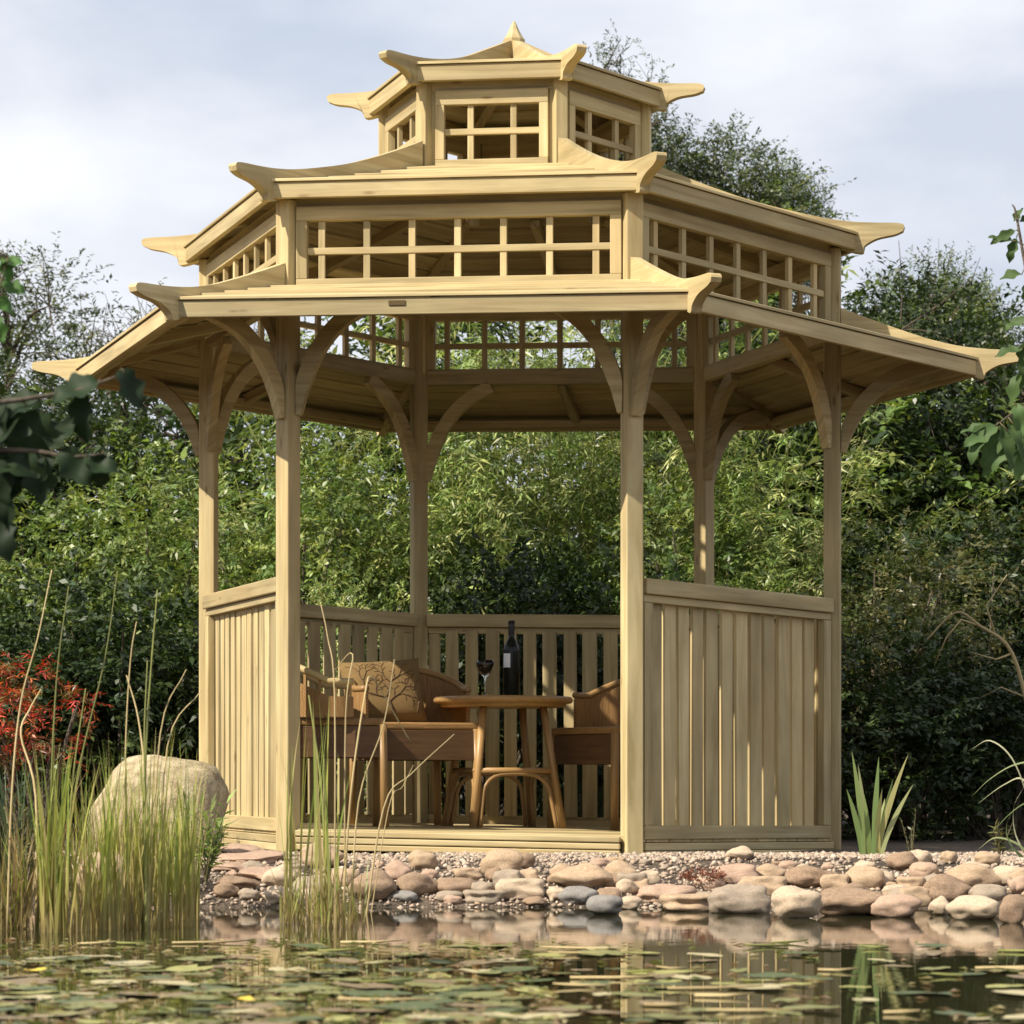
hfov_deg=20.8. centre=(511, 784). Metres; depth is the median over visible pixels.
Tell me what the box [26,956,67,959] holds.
floating leaf
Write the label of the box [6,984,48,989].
floating leaf
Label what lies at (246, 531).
bamboo
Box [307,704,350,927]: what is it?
reed clump
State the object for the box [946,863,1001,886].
rock
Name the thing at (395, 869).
rock
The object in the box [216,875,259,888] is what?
slate
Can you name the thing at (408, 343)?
window
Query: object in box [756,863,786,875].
rock
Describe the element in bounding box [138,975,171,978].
floating leaf
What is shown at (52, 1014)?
floating leaf
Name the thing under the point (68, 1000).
floating leaf
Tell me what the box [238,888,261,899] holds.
rock
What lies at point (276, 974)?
floating leaf
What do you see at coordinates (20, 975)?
floating leaf
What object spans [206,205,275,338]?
window
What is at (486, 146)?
window
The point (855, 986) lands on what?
floating leaf
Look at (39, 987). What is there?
floating leaf
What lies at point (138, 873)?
reed clump
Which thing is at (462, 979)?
floating leaf
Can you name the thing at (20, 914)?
reed clump
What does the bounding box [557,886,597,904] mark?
rock
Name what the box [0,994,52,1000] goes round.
floating leaf
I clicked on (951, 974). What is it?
floating leaf
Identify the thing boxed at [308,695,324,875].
tall reed
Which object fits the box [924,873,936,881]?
cobble
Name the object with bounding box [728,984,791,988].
floating leaf
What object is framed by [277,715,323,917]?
reed clump
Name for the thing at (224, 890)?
rock
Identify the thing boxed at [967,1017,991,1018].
floating leaf
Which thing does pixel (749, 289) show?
window
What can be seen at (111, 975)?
floating leaf
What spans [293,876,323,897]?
rock
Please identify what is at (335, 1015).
floating leaf
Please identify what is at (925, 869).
rock
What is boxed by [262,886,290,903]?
rock
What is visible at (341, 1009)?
floating leaf
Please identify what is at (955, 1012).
floating leaf
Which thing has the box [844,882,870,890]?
cobble
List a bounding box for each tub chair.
[300,664,388,826]
[347,667,482,826]
[547,669,689,829]
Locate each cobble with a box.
[225,870,238,875]
[242,860,264,867]
[292,860,303,863]
[293,864,307,873]
[297,889,315,901]
[374,861,383,867]
[421,869,437,878]
[443,895,462,903]
[452,868,482,879]
[492,869,520,884]
[521,853,535,868]
[550,863,569,874]
[590,857,611,866]
[604,873,617,886]
[607,857,625,861]
[616,872,647,881]
[634,878,649,892]
[639,859,650,864]
[639,870,660,884]
[694,876,709,885]
[695,891,709,893]
[699,878,724,890]
[771,861,780,865]
[778,860,797,869]
[821,862,833,869]
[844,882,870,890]
[882,881,896,887]
[883,871,894,881]
[887,887,907,894]
[909,862,938,876]
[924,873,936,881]
[974,851,1000,865]
[1007,879,1016,893]
[1009,868,1023,878]
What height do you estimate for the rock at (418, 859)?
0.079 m
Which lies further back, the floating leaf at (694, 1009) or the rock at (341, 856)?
the rock at (341, 856)
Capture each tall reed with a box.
[6,570,51,930]
[20,689,40,928]
[50,586,68,846]
[65,571,117,910]
[65,688,85,930]
[124,621,136,928]
[126,675,146,836]
[141,590,157,928]
[144,660,147,930]
[151,669,186,909]
[160,689,202,924]
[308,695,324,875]
[321,605,335,868]
[334,652,352,909]
[343,676,410,903]
[351,659,394,922]
[366,734,453,913]
[371,766,412,913]
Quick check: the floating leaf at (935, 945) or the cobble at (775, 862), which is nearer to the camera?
the floating leaf at (935, 945)
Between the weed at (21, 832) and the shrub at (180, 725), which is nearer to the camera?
the weed at (21, 832)
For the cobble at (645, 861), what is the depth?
9.62 m
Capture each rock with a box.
[77,852,123,907]
[213,882,239,897]
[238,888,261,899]
[261,864,298,886]
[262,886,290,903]
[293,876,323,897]
[299,842,343,867]
[331,868,360,887]
[347,868,396,900]
[385,860,410,879]
[389,890,417,901]
[396,872,437,895]
[408,850,438,869]
[435,890,462,901]
[436,877,475,891]
[462,889,506,904]
[471,881,494,889]
[480,848,523,874]
[485,867,500,881]
[495,878,544,899]
[519,868,539,878]
[522,896,546,906]
[546,886,563,899]
[547,862,612,888]
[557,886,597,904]
[586,895,622,914]
[597,888,621,897]
[604,860,637,872]
[616,878,638,894]
[622,896,641,908]
[636,883,701,902]
[659,894,708,911]
[707,883,770,913]
[713,863,758,883]
[725,846,753,859]
[739,876,786,896]
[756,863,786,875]
[771,886,822,917]
[784,865,838,887]
[820,874,848,889]
[820,887,883,915]
[846,866,884,888]
[854,861,876,867]
[871,894,921,917]
[882,884,904,894]
[886,851,917,870]
[896,876,925,886]
[899,886,931,906]
[909,866,938,873]
[910,849,932,861]
[923,874,970,902]
[928,896,948,914]
[940,851,957,863]
[945,895,998,919]
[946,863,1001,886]
[963,861,990,868]
[968,884,1006,900]
[992,865,1020,885]
[999,894,1023,922]
[1011,876,1023,893]
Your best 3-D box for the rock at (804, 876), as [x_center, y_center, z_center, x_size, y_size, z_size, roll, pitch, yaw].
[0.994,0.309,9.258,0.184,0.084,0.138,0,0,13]
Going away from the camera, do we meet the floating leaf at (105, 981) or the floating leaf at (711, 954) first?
the floating leaf at (105, 981)
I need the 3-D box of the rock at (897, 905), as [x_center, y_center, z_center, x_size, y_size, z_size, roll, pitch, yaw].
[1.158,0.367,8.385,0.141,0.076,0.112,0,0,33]
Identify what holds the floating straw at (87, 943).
on the pond water
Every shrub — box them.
[0,481,197,832]
[0,534,117,831]
[0,541,198,836]
[0,572,198,835]
[25,426,334,789]
[28,594,351,799]
[134,424,429,813]
[300,567,463,813]
[305,526,619,816]
[434,527,717,817]
[578,456,870,806]
[661,574,727,667]
[781,499,1023,837]
[819,490,1023,829]
[841,499,1023,836]
[841,607,1021,840]
[841,648,1023,840]
[852,484,1023,828]
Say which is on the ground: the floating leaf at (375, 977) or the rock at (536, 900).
the rock at (536, 900)
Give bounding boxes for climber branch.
[960,403,1023,481]
[988,204,1023,406]
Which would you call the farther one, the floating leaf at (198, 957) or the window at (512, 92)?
the window at (512, 92)
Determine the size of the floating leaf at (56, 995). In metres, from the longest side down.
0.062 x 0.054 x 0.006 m
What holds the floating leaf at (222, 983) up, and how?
on the pond water
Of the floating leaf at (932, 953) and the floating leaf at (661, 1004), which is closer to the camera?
the floating leaf at (661, 1004)
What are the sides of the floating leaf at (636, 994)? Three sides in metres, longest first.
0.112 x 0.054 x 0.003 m
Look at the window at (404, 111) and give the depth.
11.34 m
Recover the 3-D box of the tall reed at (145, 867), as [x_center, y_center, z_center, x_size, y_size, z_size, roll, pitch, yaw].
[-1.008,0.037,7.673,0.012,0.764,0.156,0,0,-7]
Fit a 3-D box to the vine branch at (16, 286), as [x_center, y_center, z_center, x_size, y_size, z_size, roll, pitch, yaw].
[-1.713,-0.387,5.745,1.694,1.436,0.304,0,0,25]
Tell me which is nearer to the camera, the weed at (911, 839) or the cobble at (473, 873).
the cobble at (473, 873)
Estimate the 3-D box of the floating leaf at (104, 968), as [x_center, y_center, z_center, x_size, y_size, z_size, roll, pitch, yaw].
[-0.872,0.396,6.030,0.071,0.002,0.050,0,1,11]
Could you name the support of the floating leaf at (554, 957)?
on the pond water
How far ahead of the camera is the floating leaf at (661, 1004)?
4.99 m
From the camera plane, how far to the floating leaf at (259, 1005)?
4.97 m
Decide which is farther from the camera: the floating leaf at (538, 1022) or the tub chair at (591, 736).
the tub chair at (591, 736)
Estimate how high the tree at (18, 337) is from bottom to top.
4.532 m
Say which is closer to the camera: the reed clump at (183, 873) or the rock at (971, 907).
the reed clump at (183, 873)
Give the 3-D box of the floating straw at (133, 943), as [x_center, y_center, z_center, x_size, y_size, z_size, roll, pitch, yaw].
[-0.970,0.393,6.937,0.124,0.009,0.009,0,0,14]
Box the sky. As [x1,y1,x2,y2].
[0,0,1023,548]
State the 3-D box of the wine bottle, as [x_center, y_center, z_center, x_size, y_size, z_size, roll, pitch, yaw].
[-0.002,-0.524,11.618,0.071,0.319,0.072,0,0,0]
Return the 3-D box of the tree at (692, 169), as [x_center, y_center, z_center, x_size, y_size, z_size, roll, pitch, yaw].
[1.457,-2.500,21.507,2.939,5.686,2.566,0,0,0]
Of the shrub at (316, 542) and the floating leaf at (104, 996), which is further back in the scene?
the shrub at (316, 542)
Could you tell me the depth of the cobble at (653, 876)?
9.28 m
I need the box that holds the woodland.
[19,494,1012,807]
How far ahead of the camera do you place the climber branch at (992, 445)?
8.20 m
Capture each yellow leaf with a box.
[23,968,45,970]
[219,996,254,1000]
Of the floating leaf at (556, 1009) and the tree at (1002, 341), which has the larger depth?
the tree at (1002, 341)
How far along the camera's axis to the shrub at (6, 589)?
14.31 m
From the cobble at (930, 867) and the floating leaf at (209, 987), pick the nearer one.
the floating leaf at (209, 987)
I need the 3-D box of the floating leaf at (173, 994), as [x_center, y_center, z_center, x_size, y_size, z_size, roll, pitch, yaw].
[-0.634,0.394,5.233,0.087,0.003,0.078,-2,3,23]
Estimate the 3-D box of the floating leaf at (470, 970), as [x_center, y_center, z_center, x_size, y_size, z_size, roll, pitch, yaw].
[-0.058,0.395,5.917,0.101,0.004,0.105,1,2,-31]
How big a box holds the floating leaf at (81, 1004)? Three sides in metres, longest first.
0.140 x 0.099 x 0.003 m
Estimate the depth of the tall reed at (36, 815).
7.75 m
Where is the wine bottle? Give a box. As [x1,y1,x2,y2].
[503,621,519,694]
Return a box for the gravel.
[10,850,1023,907]
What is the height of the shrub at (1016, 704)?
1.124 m
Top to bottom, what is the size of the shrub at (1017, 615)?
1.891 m
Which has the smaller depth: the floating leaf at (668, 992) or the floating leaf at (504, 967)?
the floating leaf at (668, 992)
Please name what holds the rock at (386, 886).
on the ground
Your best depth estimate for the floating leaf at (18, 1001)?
5.07 m
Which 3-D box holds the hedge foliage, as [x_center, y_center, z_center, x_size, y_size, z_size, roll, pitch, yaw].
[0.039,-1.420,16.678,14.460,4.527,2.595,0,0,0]
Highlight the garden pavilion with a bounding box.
[31,21,1017,854]
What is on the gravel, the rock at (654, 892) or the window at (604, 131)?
the rock at (654, 892)
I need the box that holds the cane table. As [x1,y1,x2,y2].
[433,695,572,827]
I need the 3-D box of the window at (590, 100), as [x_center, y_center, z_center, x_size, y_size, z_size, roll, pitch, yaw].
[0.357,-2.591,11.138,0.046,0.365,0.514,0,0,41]
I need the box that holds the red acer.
[0,650,111,851]
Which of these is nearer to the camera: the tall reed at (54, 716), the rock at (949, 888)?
the tall reed at (54, 716)
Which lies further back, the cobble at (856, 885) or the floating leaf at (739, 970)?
the cobble at (856, 885)
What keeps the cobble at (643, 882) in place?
on the ground
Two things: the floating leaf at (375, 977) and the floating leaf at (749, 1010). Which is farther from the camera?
the floating leaf at (375, 977)
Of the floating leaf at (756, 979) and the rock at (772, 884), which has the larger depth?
the rock at (772, 884)
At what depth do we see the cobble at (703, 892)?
9.02 m
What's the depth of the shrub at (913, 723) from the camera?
12.85 m
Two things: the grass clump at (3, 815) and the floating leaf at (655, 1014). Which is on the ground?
the grass clump at (3, 815)
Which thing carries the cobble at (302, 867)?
on the ground
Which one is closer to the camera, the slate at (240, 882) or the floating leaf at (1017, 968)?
the floating leaf at (1017, 968)
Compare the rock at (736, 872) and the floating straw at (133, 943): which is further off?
the rock at (736, 872)
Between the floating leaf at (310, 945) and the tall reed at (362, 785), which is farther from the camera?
the tall reed at (362, 785)
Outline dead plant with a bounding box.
[678,865,727,886]
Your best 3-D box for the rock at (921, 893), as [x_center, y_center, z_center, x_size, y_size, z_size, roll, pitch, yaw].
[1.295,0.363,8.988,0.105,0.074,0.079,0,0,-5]
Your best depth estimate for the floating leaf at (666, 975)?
5.78 m
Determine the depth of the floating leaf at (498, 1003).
5.00 m
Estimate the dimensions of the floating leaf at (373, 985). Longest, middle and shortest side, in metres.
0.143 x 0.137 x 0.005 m
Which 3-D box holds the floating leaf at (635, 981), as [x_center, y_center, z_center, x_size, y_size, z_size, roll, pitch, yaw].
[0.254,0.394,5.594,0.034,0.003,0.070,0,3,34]
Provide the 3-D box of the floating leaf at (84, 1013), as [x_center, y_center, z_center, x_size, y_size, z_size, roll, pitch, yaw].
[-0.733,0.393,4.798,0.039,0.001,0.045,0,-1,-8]
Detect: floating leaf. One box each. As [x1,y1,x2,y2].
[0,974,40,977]
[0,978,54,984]
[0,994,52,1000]
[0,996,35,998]
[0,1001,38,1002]
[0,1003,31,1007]
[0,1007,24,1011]
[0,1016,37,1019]
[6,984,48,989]
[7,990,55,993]
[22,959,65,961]
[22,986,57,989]
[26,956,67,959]
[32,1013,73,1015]
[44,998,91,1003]
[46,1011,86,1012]
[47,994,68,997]
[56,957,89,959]
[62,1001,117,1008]
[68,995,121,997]
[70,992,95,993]
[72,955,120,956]
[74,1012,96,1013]
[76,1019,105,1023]
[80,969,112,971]
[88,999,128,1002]
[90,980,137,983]
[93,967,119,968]
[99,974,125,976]
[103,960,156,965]
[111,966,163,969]
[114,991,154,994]
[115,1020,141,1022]
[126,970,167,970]
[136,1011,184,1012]
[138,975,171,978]
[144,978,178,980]
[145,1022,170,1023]
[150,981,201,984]
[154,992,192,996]
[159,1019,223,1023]
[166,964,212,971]
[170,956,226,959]
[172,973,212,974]
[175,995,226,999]
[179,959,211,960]
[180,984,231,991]
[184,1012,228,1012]
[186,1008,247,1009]
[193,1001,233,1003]
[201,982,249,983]
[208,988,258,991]
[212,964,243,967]
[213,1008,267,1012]
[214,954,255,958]
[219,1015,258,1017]
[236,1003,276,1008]
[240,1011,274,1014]
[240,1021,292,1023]
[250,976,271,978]
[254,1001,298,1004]
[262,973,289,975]
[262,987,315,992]
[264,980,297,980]
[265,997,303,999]
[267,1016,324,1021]
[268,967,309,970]
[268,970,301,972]
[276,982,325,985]
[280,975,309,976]
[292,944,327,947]
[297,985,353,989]
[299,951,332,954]
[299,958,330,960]
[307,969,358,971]
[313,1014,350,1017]
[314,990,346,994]
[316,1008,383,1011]
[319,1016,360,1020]
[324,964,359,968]
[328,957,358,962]
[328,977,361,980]
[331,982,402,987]
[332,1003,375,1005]
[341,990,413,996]
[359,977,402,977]
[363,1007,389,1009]
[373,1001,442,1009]
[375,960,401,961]
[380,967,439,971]
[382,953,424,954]
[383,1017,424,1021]
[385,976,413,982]
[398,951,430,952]
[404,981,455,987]
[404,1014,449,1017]
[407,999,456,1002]
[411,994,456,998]
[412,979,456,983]
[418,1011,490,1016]
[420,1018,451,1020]
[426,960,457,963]
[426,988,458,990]
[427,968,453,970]
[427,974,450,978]
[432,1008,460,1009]
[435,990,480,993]
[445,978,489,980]
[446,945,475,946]
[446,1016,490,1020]
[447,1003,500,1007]
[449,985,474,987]
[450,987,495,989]
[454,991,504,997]
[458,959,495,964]
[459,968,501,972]
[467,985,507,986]
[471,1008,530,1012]
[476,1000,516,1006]
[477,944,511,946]
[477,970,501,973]
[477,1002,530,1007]
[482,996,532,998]
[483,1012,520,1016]
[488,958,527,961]
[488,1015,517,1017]
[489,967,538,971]
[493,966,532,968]
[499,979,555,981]
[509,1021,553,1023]
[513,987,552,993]
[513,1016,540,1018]
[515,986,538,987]
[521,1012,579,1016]
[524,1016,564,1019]
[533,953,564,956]
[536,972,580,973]
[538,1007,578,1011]
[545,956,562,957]
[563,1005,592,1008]
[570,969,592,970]
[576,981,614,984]
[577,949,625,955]
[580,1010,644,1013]
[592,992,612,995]
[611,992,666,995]
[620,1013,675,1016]
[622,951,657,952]
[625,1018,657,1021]
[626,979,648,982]
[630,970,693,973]
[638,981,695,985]
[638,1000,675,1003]
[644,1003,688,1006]
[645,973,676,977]
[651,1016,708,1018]
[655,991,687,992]
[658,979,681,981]
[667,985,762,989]
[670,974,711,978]
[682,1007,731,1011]
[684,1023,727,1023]
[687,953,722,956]
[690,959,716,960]
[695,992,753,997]
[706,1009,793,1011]
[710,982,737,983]
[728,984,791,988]
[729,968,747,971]
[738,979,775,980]
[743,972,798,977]
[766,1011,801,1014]
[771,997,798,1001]
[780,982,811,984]
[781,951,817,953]
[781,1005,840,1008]
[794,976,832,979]
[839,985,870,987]
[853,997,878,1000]
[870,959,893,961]
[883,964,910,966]
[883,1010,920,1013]
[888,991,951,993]
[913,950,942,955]
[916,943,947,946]
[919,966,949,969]
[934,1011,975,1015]
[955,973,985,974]
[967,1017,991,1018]
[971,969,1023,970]
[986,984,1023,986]
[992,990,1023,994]
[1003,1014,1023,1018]
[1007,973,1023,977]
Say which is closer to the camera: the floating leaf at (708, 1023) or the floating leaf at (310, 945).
the floating leaf at (708, 1023)
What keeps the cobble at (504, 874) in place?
on the ground
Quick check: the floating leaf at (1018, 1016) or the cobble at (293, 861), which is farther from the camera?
the cobble at (293, 861)
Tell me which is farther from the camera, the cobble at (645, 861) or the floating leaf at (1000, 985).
the cobble at (645, 861)
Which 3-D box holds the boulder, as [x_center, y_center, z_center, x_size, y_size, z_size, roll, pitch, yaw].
[-1.253,0.122,9.873,0.501,0.458,0.351,0,0,0]
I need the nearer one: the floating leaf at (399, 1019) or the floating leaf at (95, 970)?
the floating leaf at (399, 1019)
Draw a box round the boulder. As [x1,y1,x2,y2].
[87,755,228,856]
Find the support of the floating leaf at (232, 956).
on the pond water
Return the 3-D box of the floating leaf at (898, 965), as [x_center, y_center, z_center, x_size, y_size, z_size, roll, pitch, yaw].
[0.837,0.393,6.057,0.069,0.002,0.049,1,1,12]
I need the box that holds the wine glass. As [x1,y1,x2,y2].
[476,660,493,694]
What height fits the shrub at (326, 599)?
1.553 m
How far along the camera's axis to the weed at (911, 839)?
10.40 m
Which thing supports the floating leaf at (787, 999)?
on the pond water
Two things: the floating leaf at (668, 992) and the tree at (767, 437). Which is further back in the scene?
the tree at (767, 437)
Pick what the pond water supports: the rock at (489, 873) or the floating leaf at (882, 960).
the floating leaf at (882, 960)
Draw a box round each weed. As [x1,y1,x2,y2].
[0,796,47,896]
[183,788,237,882]
[899,807,917,851]
[989,817,1013,854]
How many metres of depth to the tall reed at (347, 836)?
7.96 m
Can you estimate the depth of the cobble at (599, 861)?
9.54 m
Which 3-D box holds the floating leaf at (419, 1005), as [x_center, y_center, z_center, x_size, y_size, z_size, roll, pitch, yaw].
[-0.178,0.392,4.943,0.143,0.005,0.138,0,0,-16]
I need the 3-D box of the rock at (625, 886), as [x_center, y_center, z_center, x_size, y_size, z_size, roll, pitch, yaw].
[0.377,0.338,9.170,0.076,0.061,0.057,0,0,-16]
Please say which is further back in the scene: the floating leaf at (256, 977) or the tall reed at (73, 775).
the tall reed at (73, 775)
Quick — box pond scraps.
[0,937,1023,1023]
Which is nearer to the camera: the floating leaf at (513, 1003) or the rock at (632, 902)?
the floating leaf at (513, 1003)
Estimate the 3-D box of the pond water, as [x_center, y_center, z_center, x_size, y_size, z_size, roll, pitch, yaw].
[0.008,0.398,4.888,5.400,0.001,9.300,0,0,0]
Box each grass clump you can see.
[0,747,62,892]
[3,758,130,877]
[57,790,158,895]
[122,805,208,891]
[972,740,1023,856]
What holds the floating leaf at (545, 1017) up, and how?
on the pond water
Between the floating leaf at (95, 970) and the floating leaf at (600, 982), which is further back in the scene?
the floating leaf at (95, 970)
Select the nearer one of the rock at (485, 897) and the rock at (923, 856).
the rock at (485, 897)
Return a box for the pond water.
[0,907,1023,1023]
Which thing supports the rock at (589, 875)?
on the ground
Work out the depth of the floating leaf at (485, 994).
5.21 m
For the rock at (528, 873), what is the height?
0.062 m
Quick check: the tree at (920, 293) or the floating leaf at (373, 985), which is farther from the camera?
the tree at (920, 293)
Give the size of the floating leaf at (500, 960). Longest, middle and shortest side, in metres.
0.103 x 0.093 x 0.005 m
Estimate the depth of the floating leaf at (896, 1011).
4.83 m
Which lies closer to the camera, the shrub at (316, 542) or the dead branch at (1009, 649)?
the dead branch at (1009, 649)
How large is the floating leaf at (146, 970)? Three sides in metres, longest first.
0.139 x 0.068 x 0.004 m
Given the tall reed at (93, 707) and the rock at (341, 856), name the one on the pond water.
the tall reed at (93, 707)
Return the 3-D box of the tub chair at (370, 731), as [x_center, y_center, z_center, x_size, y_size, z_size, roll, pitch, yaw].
[-0.725,-0.173,11.028,0.460,0.679,0.516,0,0,-5]
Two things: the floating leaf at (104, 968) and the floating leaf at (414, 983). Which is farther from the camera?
the floating leaf at (104, 968)
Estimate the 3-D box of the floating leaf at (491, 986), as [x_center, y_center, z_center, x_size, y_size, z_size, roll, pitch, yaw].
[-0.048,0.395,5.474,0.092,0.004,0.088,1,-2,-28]
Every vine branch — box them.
[0,252,25,342]
[0,368,145,458]
[0,411,118,563]
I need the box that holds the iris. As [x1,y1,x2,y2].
[847,754,912,854]
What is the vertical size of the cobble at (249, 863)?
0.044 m
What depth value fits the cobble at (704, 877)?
9.23 m
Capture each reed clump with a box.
[0,794,49,929]
[17,734,99,932]
[54,744,143,931]
[62,831,100,915]
[63,731,182,929]
[121,741,209,927]
[164,779,223,919]
[271,857,318,923]
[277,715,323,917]
[292,848,380,927]
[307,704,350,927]
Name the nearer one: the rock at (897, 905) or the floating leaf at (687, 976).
the floating leaf at (687, 976)
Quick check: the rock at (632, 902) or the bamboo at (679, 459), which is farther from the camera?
the bamboo at (679, 459)
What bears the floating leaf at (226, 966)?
on the pond water
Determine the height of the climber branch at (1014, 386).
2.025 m
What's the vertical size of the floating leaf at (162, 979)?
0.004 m
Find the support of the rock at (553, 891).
on the ground
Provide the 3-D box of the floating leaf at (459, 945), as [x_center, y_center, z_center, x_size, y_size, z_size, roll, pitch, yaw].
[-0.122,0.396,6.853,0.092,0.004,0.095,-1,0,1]
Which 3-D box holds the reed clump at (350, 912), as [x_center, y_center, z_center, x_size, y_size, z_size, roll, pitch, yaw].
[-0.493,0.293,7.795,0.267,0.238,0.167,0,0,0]
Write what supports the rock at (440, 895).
on the ground
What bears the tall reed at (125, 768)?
on the pond water
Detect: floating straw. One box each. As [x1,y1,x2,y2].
[78,941,115,944]
[98,941,144,944]
[172,939,254,943]
[317,948,363,951]
[335,978,431,982]
[338,997,434,1001]
[340,939,402,942]
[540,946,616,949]
[548,951,625,954]
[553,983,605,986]
[570,975,659,978]
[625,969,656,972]
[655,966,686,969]
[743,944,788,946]
[771,940,806,943]
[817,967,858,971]
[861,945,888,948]
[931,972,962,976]
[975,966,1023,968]
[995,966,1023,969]
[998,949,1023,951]
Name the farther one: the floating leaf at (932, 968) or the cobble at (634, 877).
the cobble at (634, 877)
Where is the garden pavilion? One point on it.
(531, 201)
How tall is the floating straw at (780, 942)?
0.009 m
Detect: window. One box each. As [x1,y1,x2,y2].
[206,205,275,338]
[219,262,418,372]
[292,191,625,284]
[385,89,415,152]
[396,121,474,159]
[423,311,697,373]
[432,78,551,165]
[475,131,586,219]
[568,81,640,160]
[592,120,628,160]
[643,193,831,320]
[701,247,832,369]
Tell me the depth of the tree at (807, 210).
21.59 m
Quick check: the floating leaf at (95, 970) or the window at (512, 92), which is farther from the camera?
the window at (512, 92)
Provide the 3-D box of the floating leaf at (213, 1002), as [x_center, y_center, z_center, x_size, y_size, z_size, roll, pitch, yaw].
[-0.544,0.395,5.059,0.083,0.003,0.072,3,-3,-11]
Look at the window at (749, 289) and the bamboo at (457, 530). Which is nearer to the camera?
the window at (749, 289)
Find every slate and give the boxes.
[213,861,245,872]
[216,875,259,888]
[218,850,284,863]
[220,843,264,852]
[239,865,273,880]
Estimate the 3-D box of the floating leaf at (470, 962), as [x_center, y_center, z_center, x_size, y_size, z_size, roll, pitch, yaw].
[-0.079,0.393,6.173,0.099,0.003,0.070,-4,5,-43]
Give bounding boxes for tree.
[0,231,134,574]
[0,336,194,649]
[2,277,274,541]
[106,316,341,573]
[539,103,858,560]
[582,19,681,562]
[646,294,983,592]
[667,240,1023,823]
[682,143,834,569]
[800,257,1023,765]
[812,239,1023,814]
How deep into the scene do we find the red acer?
10.58 m
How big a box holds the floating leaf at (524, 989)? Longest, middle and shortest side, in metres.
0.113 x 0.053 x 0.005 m
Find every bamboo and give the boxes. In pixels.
[75,426,468,807]
[182,361,601,813]
[249,315,735,816]
[395,320,780,817]
[477,322,901,780]
[534,403,1023,749]
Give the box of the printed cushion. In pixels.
[339,658,426,721]
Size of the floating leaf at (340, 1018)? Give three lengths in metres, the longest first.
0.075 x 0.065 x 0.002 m
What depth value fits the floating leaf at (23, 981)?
5.58 m
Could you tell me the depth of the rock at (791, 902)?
8.30 m
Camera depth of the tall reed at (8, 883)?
7.65 m
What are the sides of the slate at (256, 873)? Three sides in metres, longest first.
0.213 x 0.170 x 0.040 m
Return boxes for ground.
[1,795,1023,910]
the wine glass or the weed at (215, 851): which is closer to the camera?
the weed at (215, 851)
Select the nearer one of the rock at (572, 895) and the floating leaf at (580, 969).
the floating leaf at (580, 969)
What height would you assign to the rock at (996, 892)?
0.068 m
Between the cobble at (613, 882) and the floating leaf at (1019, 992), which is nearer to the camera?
the floating leaf at (1019, 992)
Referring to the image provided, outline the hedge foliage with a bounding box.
[0,208,1023,825]
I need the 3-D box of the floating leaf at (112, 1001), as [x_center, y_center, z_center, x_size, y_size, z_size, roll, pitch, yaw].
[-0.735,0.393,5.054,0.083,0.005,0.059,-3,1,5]
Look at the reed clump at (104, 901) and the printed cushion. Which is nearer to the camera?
the reed clump at (104, 901)
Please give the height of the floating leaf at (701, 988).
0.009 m
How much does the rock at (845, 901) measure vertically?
0.092 m
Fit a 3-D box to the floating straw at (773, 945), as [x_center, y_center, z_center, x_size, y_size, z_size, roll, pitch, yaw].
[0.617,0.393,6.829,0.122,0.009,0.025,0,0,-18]
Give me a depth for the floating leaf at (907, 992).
5.31 m
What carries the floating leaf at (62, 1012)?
on the pond water
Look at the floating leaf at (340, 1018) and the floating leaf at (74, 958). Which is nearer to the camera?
the floating leaf at (340, 1018)
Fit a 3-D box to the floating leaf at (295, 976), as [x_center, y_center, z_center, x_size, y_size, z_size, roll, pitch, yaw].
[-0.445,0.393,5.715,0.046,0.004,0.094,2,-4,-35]
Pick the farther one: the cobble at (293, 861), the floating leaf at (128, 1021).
the cobble at (293, 861)
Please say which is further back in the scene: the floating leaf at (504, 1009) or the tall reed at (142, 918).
the tall reed at (142, 918)
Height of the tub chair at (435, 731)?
0.679 m
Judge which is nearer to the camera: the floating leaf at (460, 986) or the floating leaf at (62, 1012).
the floating leaf at (62, 1012)
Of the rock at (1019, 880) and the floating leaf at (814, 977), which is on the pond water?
the floating leaf at (814, 977)
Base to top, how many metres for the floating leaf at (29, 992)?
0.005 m
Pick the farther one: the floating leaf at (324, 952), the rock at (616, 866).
the rock at (616, 866)
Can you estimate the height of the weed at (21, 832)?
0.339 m
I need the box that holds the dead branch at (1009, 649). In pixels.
[924,575,1023,699]
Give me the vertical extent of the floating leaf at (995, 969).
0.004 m
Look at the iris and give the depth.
10.15 m
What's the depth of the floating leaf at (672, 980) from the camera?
5.63 m
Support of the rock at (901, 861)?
on the ground
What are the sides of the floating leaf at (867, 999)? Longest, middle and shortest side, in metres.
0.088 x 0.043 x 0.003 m
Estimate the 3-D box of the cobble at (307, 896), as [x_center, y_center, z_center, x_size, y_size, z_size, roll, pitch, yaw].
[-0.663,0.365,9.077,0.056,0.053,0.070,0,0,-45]
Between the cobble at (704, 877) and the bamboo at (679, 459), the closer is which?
the cobble at (704, 877)
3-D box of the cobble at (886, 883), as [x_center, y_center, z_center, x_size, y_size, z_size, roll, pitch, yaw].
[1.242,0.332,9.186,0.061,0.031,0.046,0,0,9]
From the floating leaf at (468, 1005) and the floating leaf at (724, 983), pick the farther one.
the floating leaf at (724, 983)
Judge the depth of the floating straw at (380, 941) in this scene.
6.98 m
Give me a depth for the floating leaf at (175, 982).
5.54 m
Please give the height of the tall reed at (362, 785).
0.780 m
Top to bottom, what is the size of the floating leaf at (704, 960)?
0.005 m
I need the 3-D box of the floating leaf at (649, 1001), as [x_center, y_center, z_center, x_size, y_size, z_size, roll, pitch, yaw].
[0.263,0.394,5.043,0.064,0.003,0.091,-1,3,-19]
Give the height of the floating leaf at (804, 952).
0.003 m

